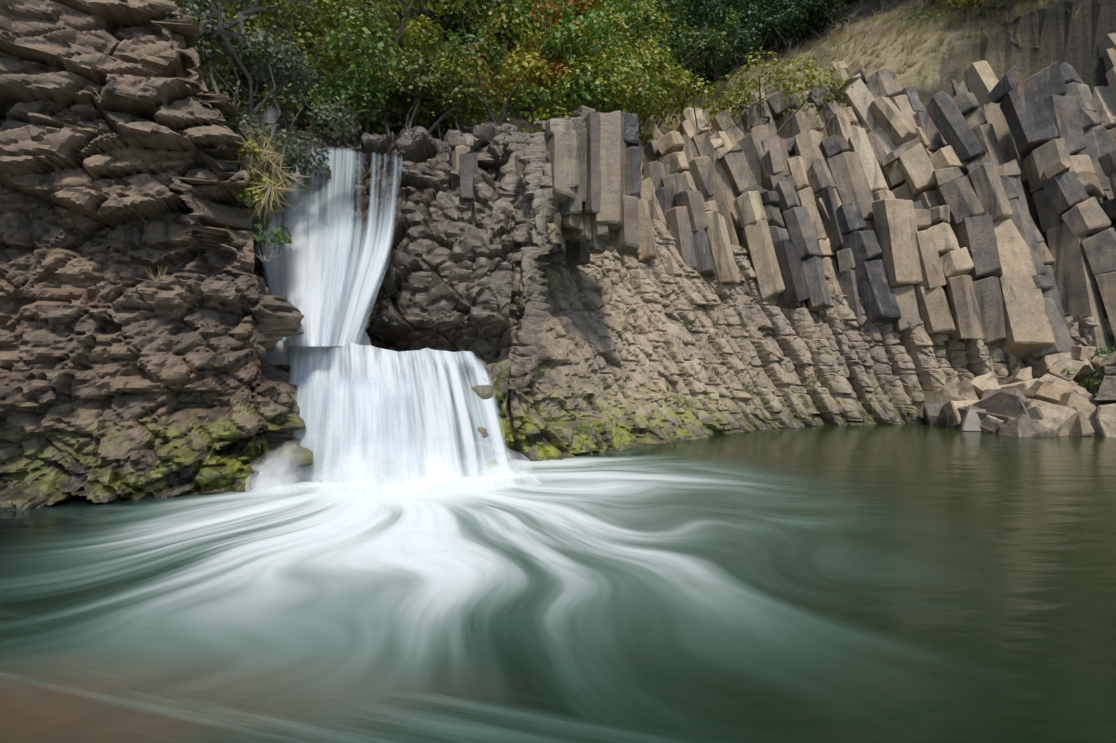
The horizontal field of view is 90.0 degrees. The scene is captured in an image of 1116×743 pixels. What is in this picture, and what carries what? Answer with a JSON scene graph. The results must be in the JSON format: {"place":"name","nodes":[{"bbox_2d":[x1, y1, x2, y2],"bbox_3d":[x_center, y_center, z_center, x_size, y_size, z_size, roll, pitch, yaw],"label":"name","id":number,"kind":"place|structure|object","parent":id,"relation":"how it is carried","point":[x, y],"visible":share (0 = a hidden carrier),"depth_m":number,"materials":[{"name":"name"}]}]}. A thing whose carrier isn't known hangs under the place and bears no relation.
{"place":"outdoors","nodes":[
{"label":"outdoors","id":0,"kind":"place"},
{"bbox_2d":[261,333,371,364],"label":"mist spray","id":1,"kind":"structure","parent":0,"point":[280,351],"depth_m":8.19,"materials":[{"name":"grey liquid"}]},
{"bbox_2d":[277,197,363,345],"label":"waterfall water","id":2,"kind":"structure","parent":0,"point":[316,258],"depth_m":8.29,"materials":[{"name":"white liquid"}]},
{"bbox_2d":[245,452,405,494],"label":"spray mist","id":3,"kind":"structure","parent":0,"point":[269,483],"depth_m":6.46,"materials":[{"name":"white liquid"}]},
{"bbox_2d":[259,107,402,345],"bbox_3d":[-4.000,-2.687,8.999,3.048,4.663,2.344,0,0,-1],"label":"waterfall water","id":4,"kind":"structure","parent":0,"point":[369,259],"depth_m":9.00,"materials":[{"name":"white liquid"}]},
{"bbox_2d":[318,455,516,493],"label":"spray mist","id":5,"kind":"structure","parent":0,"point":[364,485],"depth_m":6.51,"materials":[{"name":"white liquid"}]},
{"bbox_2d":[0,423,1115,742],"bbox_3d":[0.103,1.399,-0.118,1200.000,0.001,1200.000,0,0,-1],"label":"pool water","id":6,"kind":"structure","parent":0,"point":[878,583],"depth_m":3.38,"materials":[{"name":"green liquid"}]},
{"bbox_2d":[0,0,312,510],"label":"cliff rock","id":7,"kind":"object","parent":6,"relation":"in","point":[118,380],"visible":0.92,"depth_m":6.59,"materials":[{"name":"brown stone"}]},
{"bbox_2d":[242,122,519,473],"bbox_3d":[-4.432,-1.459,11.789,7.280,7.382,8.922,0,0,-1],"label":"rock face","id":8,"kind":"object","parent":6,"relation":"in","point":[445,285],"visible":0.23,"depth_m":9.39},
{"bbox_2d":[248,437,540,492],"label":"spray mist","id":9,"kind":"structure","parent":6,"relation":"on","point":[513,467],"depth_m":6.62,"materials":[{"name":"white liquid"}]},
{"bbox_2d":[287,341,513,484],"bbox_3d":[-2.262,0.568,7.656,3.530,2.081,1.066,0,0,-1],"label":"waterfall water","id":10,"kind":"structure","parent":6,"relation":"in","point":[427,369],"depth_m":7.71,"materials":[{"name":"white liquid"}]},
{"bbox_2d":[459,115,1115,460],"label":"basalt rock","id":11,"kind":"object","parent":6,"relation":"in","point":[585,352],"visible":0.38,"depth_m":13.09,"materials":[{"name":"stone"}]},
{"bbox_2d":[85,121,1115,439],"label":"ledge grass","id":12,"kind":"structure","parent":11,"relation":"on","point":[155,279],"depth_m":13.59,"materials":[{"name":"green plant"}]},
{"bbox_2d":[433,33,1115,366],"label":"basalt columns","id":13,"kind":"structure","parent":11,"relation":"on","point":[1018,283],"depth_m":15.95,"materials":[{"name":"grey stone"}]},
{"bbox_2d":[915,346,1115,436],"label":"talus boulders","id":14,"kind":"object","parent":6,"relation":"in","point":[1054,400],"visible":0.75,"depth_m":13.18,"materials":[{"name":"beige stone"}]},
{"bbox_2d":[185,0,1115,188],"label":"hillside ground","id":15,"kind":"structure","parent":0,"point":[1071,41],"depth_m":19.04,"materials":[{"name":"soil"}]},
{"bbox_2d":[152,0,1086,262],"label":"scrub","id":16,"kind":"object","parent":15,"relation":"on","point":[618,27],"depth_m":14.94,"materials":[{"name":"green plant"}]}
]}

